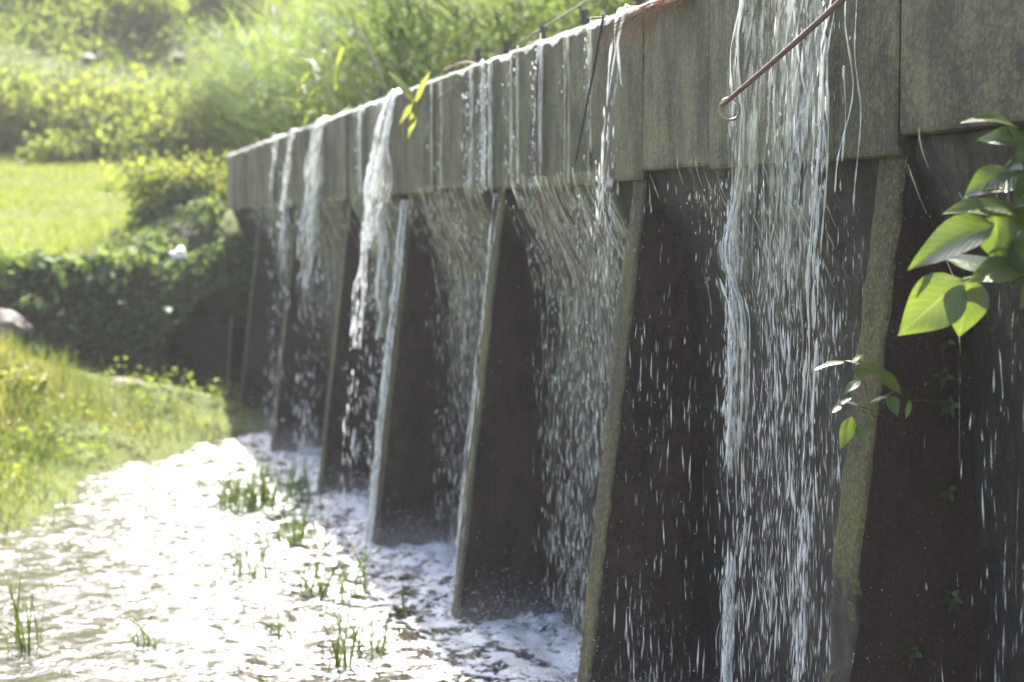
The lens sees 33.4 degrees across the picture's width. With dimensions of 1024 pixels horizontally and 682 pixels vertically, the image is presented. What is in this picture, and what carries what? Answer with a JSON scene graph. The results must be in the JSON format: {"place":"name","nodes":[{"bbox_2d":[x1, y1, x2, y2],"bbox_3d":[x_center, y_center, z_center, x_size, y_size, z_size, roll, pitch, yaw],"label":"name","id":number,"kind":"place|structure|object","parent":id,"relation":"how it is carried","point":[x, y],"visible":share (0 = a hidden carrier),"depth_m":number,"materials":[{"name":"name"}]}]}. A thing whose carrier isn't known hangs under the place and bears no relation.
{"place":"outdoors","nodes":[
{"label":"outdoors","id":0,"kind":"place"},
{"bbox_2d":[0,273,272,555],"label":"bank grass","id":1,"kind":"structure","parent":0,"point":[7,407],"depth_m":13.71,"materials":[{"name":"green plant"}]},
{"bbox_2d":[270,129,300,430],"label":"waterfall","id":2,"kind":"structure","parent":0,"point":[285,177],"depth_m":13.78,"materials":[{"name":"white liquid"}]},
{"bbox_2d":[0,431,581,681],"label":"pool water","id":3,"kind":"structure","parent":0,"point":[91,581],"depth_m":8.44,"materials":[{"name":"white liquid"}]},
{"bbox_2d":[0,563,45,654],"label":"grass tuft","id":4,"kind":"object","parent":3,"relation":"on","point":[21,644],"visible":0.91,"depth_m":7.35,"materials":[{"name":"grass"}]},
{"bbox_2d":[122,602,164,646],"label":"grass tuft","id":5,"kind":"object","parent":3,"relation":"on","point":[143,633],"visible":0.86,"depth_m":7.46,"materials":[{"name":"plant"}]},
{"bbox_2d":[209,534,250,575],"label":"grass tuft","id":6,"kind":"object","parent":3,"relation":"on","point":[240,570],"visible":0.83,"depth_m":8.99,"materials":[{"name":"plant"}]},
{"bbox_2d":[216,481,279,513],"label":"grass tuft","id":7,"kind":"object","parent":3,"relation":"on","point":[253,505],"visible":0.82,"depth_m":10.99,"materials":[{"name":"plant"}]},
{"bbox_2d":[146,446,367,522],"bbox_3d":[-1.797,0.933,11.221,1.263,0.350,1.605,1,4,20],"label":"grass tuft","id":8,"kind":"object","parent":3,"relation":"on","point":[287,499],"visible":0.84,"depth_m":11.27,"materials":[{"name":"grass"}]},
{"bbox_2d":[233,524,285,581],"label":"grass tuft","id":9,"kind":"object","parent":3,"relation":"on","point":[254,572],"visible":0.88,"depth_m":8.92,"materials":[{"name":"plant"}]},
{"bbox_2d":[250,203,292,415],"bbox_3d":[-2.075,-0.201,15.171,0.327,2.052,1.872,-1,4,-17],"label":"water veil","id":10,"kind":"object","parent":3,"relation":"on","point":[278,240],"visible":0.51,"depth_m":15.28,"materials":[{"name":"white liquid"}]},
{"bbox_2d":[248,609,299,638],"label":"grass tuft","id":11,"kind":"object","parent":3,"relation":"on","point":[279,623],"visible":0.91,"depth_m":7.66,"materials":[{"name":"plant"}]},
{"bbox_2d":[264,135,283,426],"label":"waterfall","id":12,"kind":"structure","parent":3,"relation":"on","point":[272,175],"depth_m":14.70,"materials":[{"name":"white liquid"}]},
{"bbox_2d":[247,493,346,547],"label":"grass tuft","id":13,"kind":"object","parent":3,"relation":"on","point":[297,537],"visible":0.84,"depth_m":9.83,"materials":[{"name":"grass"}]},
{"bbox_2d":[264,545,348,595],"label":"grass tuft","id":14,"kind":"object","parent":3,"relation":"on","point":[309,589],"visible":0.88,"depth_m":8.49,"materials":[{"name":"green grass leaf"}]},
{"bbox_2d":[285,197,344,434],"bbox_3d":[-1.426,-0.043,12.824,0.362,2.074,1.991,-1,4,-14],"label":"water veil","id":15,"kind":"object","parent":3,"relation":"on","point":[334,246],"visible":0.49,"depth_m":12.95,"materials":[{"name":"white liquid"}]},
{"bbox_2d":[299,550,353,599],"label":"grass tuft","id":16,"kind":"object","parent":3,"relation":"on","point":[323,589],"visible":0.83,"depth_m":8.42,"materials":[{"name":"plant"}]},
{"bbox_2d":[318,596,368,668],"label":"grass tuft","id":17,"kind":"object","parent":3,"relation":"on","point":[337,659],"visible":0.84,"depth_m":7.12,"materials":[{"name":"green grass leaf"}]},
{"bbox_2d":[300,518,387,597],"bbox_3d":[-0.831,1.082,8.469,0.389,0.416,0.297,-3,5,-40],"label":"grass tuft","id":18,"kind":"object","parent":3,"relation":"on","point":[363,575],"visible":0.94,"depth_m":8.51,"materials":[{"name":"green grass leaf"}]},
{"bbox_2d":[333,609,372,659],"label":"grass tuft","id":19,"kind":"object","parent":3,"relation":"on","point":[361,643],"visible":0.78,"depth_m":7.31,"materials":[{"name":"plant"}]},
{"bbox_2d":[336,192,404,492],"bbox_3d":[-0.825,0.097,10.757,0.344,2.077,1.553,-1,4,-18],"label":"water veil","id":20,"kind":"object","parent":3,"relation":"on","point":[386,219],"visible":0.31,"depth_m":10.82,"materials":[{"name":"white liquid"}]},
{"bbox_2d":[349,615,393,651],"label":"grass tuft","id":21,"kind":"object","parent":3,"relation":"on","point":[382,648],"visible":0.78,"depth_m":7.37,"materials":[{"name":"plant"}]},
{"bbox_2d":[399,580,438,615],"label":"grass tuft","id":22,"kind":"object","parent":3,"relation":"on","point":[403,604],"visible":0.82,"depth_m":8.01,"materials":[{"name":"plant"}]},
{"bbox_2d":[404,183,492,564],"bbox_3d":[-0.277,0.219,8.844,0.324,2.066,1.475,-1,4,-16],"label":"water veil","id":23,"kind":"object","parent":3,"relation":"on","point":[456,235],"visible":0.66,"depth_m":8.99,"materials":[{"name":"grey liquid"}]},
{"bbox_2d":[211,372,715,681],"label":"spray","id":24,"kind":"object","parent":3,"relation":"on","point":[392,530],"visible":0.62,"depth_m":8.75,"materials":[{"name":"liquid"}]},
{"bbox_2d":[510,167,628,656],"bbox_3d":[0.262,0.350,6.931,0.356,2.069,1.331,-1,4,-16],"label":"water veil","id":25,"kind":"object","parent":3,"relation":"on","point":[603,264],"visible":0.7,"depth_m":6.98,"materials":[{"name":"grey liquid"}]},
{"bbox_2d":[677,150,862,681],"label":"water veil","id":26,"kind":"object","parent":3,"relation":"on","point":[838,403],"visible":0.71,"depth_m":5.09,"materials":[{"name":"grey liquid"}]},
{"bbox_2d":[788,0,831,681],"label":"waterfall","id":27,"kind":"structure","parent":3,"relation":"on","point":[813,301],"depth_m":4.55,"materials":[{"name":"white liquid"}]},
{"bbox_2d":[787,1,853,673],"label":"waterfall","id":28,"kind":"structure","parent":3,"relation":"on","point":[804,383],"depth_m":4.46,"materials":[{"name":"white liquid"}]},
{"bbox_2d":[0,0,635,531],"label":"ground","id":29,"kind":"structure","parent":0,"point":[230,302],"depth_m":17.27,"materials":[{"name":"green plant"}]},
{"bbox_2d":[0,308,31,351],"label":"rock","id":30,"kind":"object","parent":29,"relation":"on","point":[8,318],"visible":0.76,"depth_m":15.86,"materials":[{"name":"grey stone"}]},
{"bbox_2d":[0,358,34,401],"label":"fern","id":31,"kind":"object","parent":29,"relation":"on","point":[5,376],"visible":0.77,"depth_m":13.60,"materials":[{"name":"green plant"}]},
{"bbox_2d":[9,367,54,402],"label":"fern","id":32,"kind":"object","parent":29,"relation":"on","point":[39,383],"visible":0.51,"depth_m":13.90,"materials":[{"name":"green plant"}]},
{"bbox_2d":[0,60,78,153],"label":"bush","id":33,"kind":"object","parent":29,"relation":"on","point":[14,87],"visible":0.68,"depth_m":29.35,"materials":[{"name":"green plant"}]},
{"bbox_2d":[0,0,106,24],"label":"bush","id":34,"kind":"object","parent":29,"relation":"on","point":[9,10],"visible":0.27,"depth_m":36.96,"materials":[{"name":"green plant"}]},
{"bbox_2d":[0,69,141,157],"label":"bush","id":35,"kind":"object","parent":29,"relation":"on","point":[72,114],"visible":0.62,"depth_m":29.11,"materials":[{"name":"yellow plant"}]},
{"bbox_2d":[12,123,150,164],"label":"bush","id":36,"kind":"object","parent":29,"relation":"on","point":[86,148],"visible":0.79,"depth_m":27.95,"materials":[{"name":"green plant"}]},
{"bbox_2d":[79,54,99,65],"bbox_3d":[-8.259,-5.494,33.325,0.347,0.239,0.518,0,4,0],"label":"rock","id":37,"kind":"object","parent":29,"relation":"on","point":[88,58],"visible":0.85,"depth_m":33.15,"materials":[{"name":"stone"}]},
{"bbox_2d":[0,135,204,390],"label":"lawn grass","id":38,"kind":"structure","parent":29,"relation":"on","point":[27,191],"depth_m":22.08,"materials":[{"name":"green plant"}]},
{"bbox_2d":[24,0,204,40],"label":"bush","id":39,"kind":"object","parent":29,"relation":"on","point":[157,7],"visible":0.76,"depth_m":36.05,"materials":[{"name":"green plant"}]},
{"bbox_2d":[14,63,233,154],"bbox_3d":[-7.036,-4.071,30.151,5.215,1.809,2.584,0,4,0],"label":"bush","id":40,"kind":"object","parent":29,"relation":"on","point":[80,82],"visible":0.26,"depth_m":29.72,"materials":[{"name":"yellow plant"}]},
{"bbox_2d":[106,377,144,393],"bbox_3d":[-3.662,0.442,15.652,1.132,0.205,0.549,3,5,36],"label":"rock","id":41,"kind":"object","parent":29,"relation":"on","point":[125,383],"visible":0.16,"depth_m":15.40,"materials":[{"name":"grey stone"}]},
{"bbox_2d":[0,176,254,372],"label":"ivy","id":42,"kind":"object","parent":29,"relation":"on","point":[218,273],"visible":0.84,"depth_m":17.25,"materials":[{"name":"green plant"}]},
{"bbox_2d":[168,246,186,263],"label":"litter","id":43,"kind":"object","parent":42,"relation":"on","point":[181,251],"visible":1,"depth_m":17.79,"materials":[{"name":"white plastic"}]},
{"bbox_2d":[0,242,261,498],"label":"bank weeds","id":44,"kind":"object","parent":29,"relation":"on","point":[144,402],"visible":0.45,"depth_m":14.98,"materials":[{"name":"green plant"}]},
{"bbox_2d":[111,216,193,282],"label":"bush","id":45,"kind":"object","parent":29,"relation":"on","point":[170,247],"visible":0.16,"depth_m":18.32,"materials":[{"name":"green plant"}]},
{"bbox_2d":[92,67,217,160],"bbox_3d":[-6.014,-3.738,29.519,2.875,1.878,1.952,-2,4,-30],"label":"bush","id":46,"kind":"object","parent":29,"relation":"on","point":[134,111],"visible":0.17,"depth_m":29.13,"materials":[{"name":"green plant"}]},
{"bbox_2d":[93,145,227,215],"bbox_3d":[-3.724,-1.768,19.781,1.789,0.962,1.799,2,4,28],"label":"bush","id":47,"kind":"object","parent":29,"relation":"on","point":[158,182],"visible":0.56,"depth_m":19.46,"materials":[{"name":"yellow plant"}]},
{"bbox_2d":[165,54,185,62],"bbox_3d":[-6.742,-5.667,34.203,0.503,0.183,0.286,2,4,25],"label":"rock","id":48,"kind":"object","parent":29,"relation":"on","point":[175,59],"visible":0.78,"depth_m":34.11,"materials":[{"name":"stone"}]},
{"bbox_2d":[107,74,251,167],"bbox_3d":[-5.271,-3.567,28.497,2.781,1.858,2.674,0,4,0],"label":"bush","id":49,"kind":"object","parent":29,"relation":"on","point":[187,137],"visible":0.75,"depth_m":28.15,"materials":[{"name":"green plant"}]},
{"bbox_2d":[166,317,247,374],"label":"retaining wall","id":50,"kind":"structure","parent":29,"relation":"on","point":[189,337],"depth_m":17.92,"materials":[{"name":"black concrete"}]},
{"bbox_2d":[226,317,231,398],"bbox_3d":[-2.820,0.212,17.001,0.022,0.898,0.122,1,4,19],"label":"pale stake","id":51,"kind":"object","parent":29,"relation":"on","point":[228,358],"visible":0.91,"depth_m":16.99,"materials":[{"name":"grey wood"}]},
{"bbox_2d":[199,0,267,9],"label":"bush","id":52,"kind":"object","parent":29,"relation":"on","point":[215,3],"visible":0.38,"depth_m":39.65,"materials":[{"name":"green plant"}]},
{"bbox_2d":[0,0,628,156],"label":"undergrowth","id":53,"kind":"object","parent":29,"relation":"on","point":[31,29],"visible":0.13,"depth_m":34.92,"materials":[{"name":"green plant"}]},
{"bbox_2d":[156,0,650,167],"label":"reeds","id":54,"kind":"object","parent":29,"relation":"on","point":[400,42],"visible":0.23,"depth_m":17.83,"materials":[{"name":"green plant"}]},
{"bbox_2d":[271,42,353,120],"bbox_3d":[-1.538,-1.933,13.379,0.690,0.881,0.826,1,4,11],"label":"reed shoot","id":55,"kind":"object","parent":54,"relation":"in","point":[338,67],"visible":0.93,"depth_m":13.33,"materials":[{"name":"green plant"}]},
{"bbox_2d":[317,33,368,103],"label":"dry stalk","id":56,"kind":"object","parent":54,"relation":"attached to","point":[350,75],"visible":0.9,"depth_m":13.61,"materials":[{"name":"plant"}]},
{"bbox_2d":[358,29,386,88],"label":"dry stalk","id":57,"kind":"object","parent":54,"relation":"attached to","point":[377,66],"visible":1,"depth_m":12.82,"materials":[{"name":"plant"}]},
{"bbox_2d":[227,0,1023,681],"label":"dam wall","id":58,"kind":"structure","parent":29,"relation":"on","point":[933,74],"depth_m":6.11,"materials":[{"name":"concrete"}]},
{"bbox_2d":[257,50,343,123],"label":"reed shoot","id":59,"kind":"object","parent":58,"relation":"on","point":[301,86],"visible":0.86,"depth_m":13.48,"materials":[{"name":"green plant"}]},
{"bbox_2d":[292,116,333,472],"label":"waterfall","id":60,"kind":"structure","parent":58,"relation":"attached to","point":[320,122],"depth_m":12.40,"materials":[{"name":"white liquid"}]},
{"bbox_2d":[304,122,322,282],"bbox_3d":[-1.468,-0.815,12.559,0.148,1.600,0.734,-1,4,-16],"label":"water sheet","id":61,"kind":"object","parent":58,"relation":"attached to","point":[308,180],"visible":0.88,"depth_m":12.64,"materials":[{"name":"white liquid"}]},
{"bbox_2d":[300,50,342,111],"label":"dry stalk","id":62,"kind":"object","parent":58,"relation":"on","point":[332,94],"visible":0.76,"depth_m":14.20,"materials":[{"name":"plant"}]},
{"bbox_2d":[355,104,361,203],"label":"rivulet","id":63,"kind":"structure","parent":58,"relation":"attached to","point":[358,155],"depth_m":11.07,"materials":[{"name":"white liquid"}]},
{"bbox_2d":[334,88,402,533],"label":"waterfall","id":64,"kind":"structure","parent":58,"relation":"attached to","point":[377,149],"depth_m":9.95,"materials":[{"name":"white liquid"}]},
{"bbox_2d":[368,98,385,235],"bbox_3d":[-0.795,-0.803,10.121,0.154,1.300,0.547,-1,4,-17],"label":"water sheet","id":65,"kind":"object","parent":58,"relation":"attached to","point":[380,169],"visible":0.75,"depth_m":10.07,"materials":[{"name":"white liquid"}]},
{"bbox_2d":[378,98,382,174],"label":"rivulet","id":66,"kind":"structure","parent":58,"relation":"attached to","point":[381,128],"depth_m":10.38,"materials":[{"name":"white liquid"}]},
{"bbox_2d":[364,200,407,541],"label":"rivulet","id":67,"kind":"structure","parent":58,"relation":"attached to","point":[371,521],"depth_m":9.85,"materials":[{"name":"white liquid"}]},
{"bbox_2d":[387,71,429,138],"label":"grass sprig","id":68,"kind":"object","parent":58,"relation":"attached to","point":[411,108],"depth_m":9.40,"materials":[{"name":"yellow plant"}]},
{"bbox_2d":[434,75,442,186],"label":"rivulet","id":69,"kind":"structure","parent":58,"relation":"attached to","point":[441,115],"depth_m":8.92,"materials":[{"name":"white liquid"}]},
{"bbox_2d":[227,0,655,157],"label":"overflow water","id":70,"kind":"structure","parent":58,"relation":"on","point":[553,41],"depth_m":7.79,"materials":[{"name":"white liquid"}]},
{"bbox_2d":[443,61,483,71],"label":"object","id":71,"kind":"object","parent":58,"relation":"on","point":[461,63],"visible":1,"depth_m":8.62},
{"bbox_2d":[461,67,471,187],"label":"rivulet","id":72,"kind":"structure","parent":58,"relation":"attached to","point":[470,148],"depth_m":8.31,"materials":[{"name":"white liquid"}]},
{"bbox_2d":[447,193,496,615],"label":"rivulet","id":73,"kind":"structure","parent":58,"relation":"attached to","point":[460,514],"depth_m":7.99,"materials":[{"name":"white liquid"}]},
{"bbox_2d":[465,89,478,165],"bbox_3d":[-0.196,-1.032,8.268,0.007,0.361,0.217,-1,4,-18],"label":"fine rootlet","id":74,"kind":"object","parent":58,"relation":"attached to","point":[472,123],"visible":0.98,"depth_m":8.24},
{"bbox_2d":[475,58,485,195],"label":"rivulet","id":75,"kind":"structure","parent":58,"relation":"attached to","point":[483,122],"depth_m":8.08,"materials":[{"name":"white liquid"}]},
{"bbox_2d":[479,62,492,194],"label":"rivulet","id":76,"kind":"structure","parent":58,"relation":"attached to","point":[488,114],"depth_m":7.96,"materials":[{"name":"white liquid"}]},
{"bbox_2d":[502,50,512,191],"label":"rivulet","id":77,"kind":"structure","parent":58,"relation":"attached to","point":[511,140],"depth_m":7.62,"materials":[{"name":"white liquid"}]},
{"bbox_2d":[438,0,588,98],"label":"thin cane","id":78,"kind":"object","parent":58,"relation":"on","point":[513,46],"visible":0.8,"depth_m":8.17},
{"bbox_2d":[511,45,519,183],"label":"rivulet","id":79,"kind":"structure","parent":58,"relation":"attached to","point":[514,70],"depth_m":7.52,"materials":[{"name":"white liquid"}]},
{"bbox_2d":[529,38,541,185],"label":"rivulet","id":80,"kind":"structure","parent":58,"relation":"attached to","point":[539,102],"depth_m":7.19,"materials":[{"name":"white liquid"}]},
{"bbox_2d":[536,33,563,276],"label":"rivulet","id":81,"kind":"structure","parent":58,"relation":"attached to","point":[537,65],"depth_m":7.17,"materials":[{"name":"white liquid"}]},
{"bbox_2d":[581,19,590,182],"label":"rivulet","id":82,"kind":"structure","parent":58,"relation":"attached to","point":[589,58],"depth_m":6.54,"materials":[{"name":"white liquid"}]},
{"bbox_2d":[574,15,604,163],"bbox_3d":[0.290,-0.955,6.519,0.016,0.546,0.284,-1,4,-20],"label":"dark stick","id":83,"kind":"object","parent":58,"relation":"attached to","point":[596,52],"visible":1,"depth_m":6.47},
{"bbox_2d":[587,16,612,18],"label":"dark twig","id":84,"kind":"object","parent":83,"relation":"on","point":[598,17],"visible":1,"depth_m":6.37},
{"bbox_2d":[590,5,638,284],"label":"waterfall","id":85,"kind":"structure","parent":58,"relation":"attached to","point":[610,211],"depth_m":6.16,"materials":[{"name":"white liquid"}]},
{"bbox_2d":[598,0,690,52],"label":"root fibres","id":86,"kind":"object","parent":58,"relation":"attached to","point":[660,5],"visible":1,"depth_m":5.79,"materials":[{"name":"brown plant"}]},
{"bbox_2d":[614,230,729,681],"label":"waterfall","id":87,"kind":"structure","parent":58,"relation":"attached to","point":[663,528],"depth_m":5.70,"materials":[{"name":"white liquid"}]},
{"bbox_2d":[718,0,750,681],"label":"waterfall","id":88,"kind":"structure","parent":58,"relation":"attached to","point":[728,647],"depth_m":5.17,"materials":[{"name":"white liquid"}]},
{"bbox_2d":[724,0,824,681],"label":"waterfall","id":89,"kind":"structure","parent":58,"relation":"attached to","point":[785,260],"depth_m":4.78,"materials":[{"name":"white liquid"}]},
{"bbox_2d":[729,0,822,230],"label":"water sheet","id":90,"kind":"object","parent":58,"relation":"attached to","point":[788,9],"visible":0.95,"depth_m":4.71,"materials":[{"name":"white liquid"}]},
{"bbox_2d":[718,0,845,120],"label":"rusty rod","id":91,"kind":"object","parent":58,"relation":"hanging from","point":[827,13],"visible":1,"depth_m":4.50,"materials":[{"name":"metal"}]},
{"bbox_2d":[785,0,821,163],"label":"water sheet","id":92,"kind":"object","parent":58,"relation":"attached to","point":[796,94],"visible":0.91,"depth_m":4.71,"materials":[{"name":"white liquid"}]},
{"bbox_2d":[814,355,911,448],"bbox_3d":[0.838,0.148,4.064,0.213,0.230,0.130,-3,5,-38],"label":"leafy sprig","id":93,"kind":"object","parent":58,"relation":"attached to","point":[849,427],"visible":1,"depth_m":4.07,"materials":[{"name":"green plant"}]},
{"bbox_2d":[903,645,922,670],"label":"wall weed","id":94,"kind":"object","parent":58,"relation":"attached to","point":[911,656],"depth_m":4.35,"materials":[{"name":"green plant"}]},
{"bbox_2d":[862,399,973,451],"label":"creeping vine","id":95,"kind":"object","parent":58,"relation":"attached to","point":[917,421],"visible":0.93,"depth_m":4.33,"materials":[{"name":"green plant"}]},
{"bbox_2d":[933,366,954,393],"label":"wall weed","id":96,"kind":"object","parent":58,"relation":"attached to","point":[943,379],"depth_m":4.32,"materials":[{"name":"green plant"}]},
{"bbox_2d":[937,483,956,508],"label":"wall weed","id":97,"kind":"object","parent":58,"relation":"attached to","point":[949,495],"depth_m":4.35,"materials":[{"name":"green plant"}]},
{"bbox_2d":[939,334,954,359],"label":"wall weed","id":98,"kind":"object","parent":58,"relation":"attached to","point":[943,344],"depth_m":4.32,"materials":[{"name":"green plant"}]},
{"bbox_2d":[938,396,959,423],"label":"wall weed","id":99,"kind":"object","parent":58,"relation":"attached to","point":[947,409],"depth_m":4.33,"materials":[{"name":"green plant"}]},
{"bbox_2d":[940,589,962,615],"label":"wall weed","id":100,"kind":"object","parent":58,"relation":"attached to","point":[951,603],"depth_m":4.37,"materials":[{"name":"green plant"}]},
{"bbox_2d":[898,112,1023,336],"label":"leafy branch","id":101,"kind":"object","parent":58,"relation":"attached to","point":[936,301],"visible":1,"depth_m":3.57,"materials":[{"name":"green plant"}]},
{"bbox_2d":[919,135,1021,681],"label":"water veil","id":102,"kind":"object","parent":58,"relation":"attached to","point":[926,587],"visible":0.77,"depth_m":4.08,"materials":[{"name":"grey liquid"}]},
{"bbox_2d":[924,285,1023,647],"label":"waterfall","id":103,"kind":"structure","parent":58,"relation":"attached to","point":[982,490],"depth_m":4.00,"materials":[{"name":"white liquid"}]},
{"bbox_2d":[327,217,953,680],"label":"water beads","id":104,"kind":"object","parent":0,"point":[649,555],"visible":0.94,"depth_m":6.16}
]}

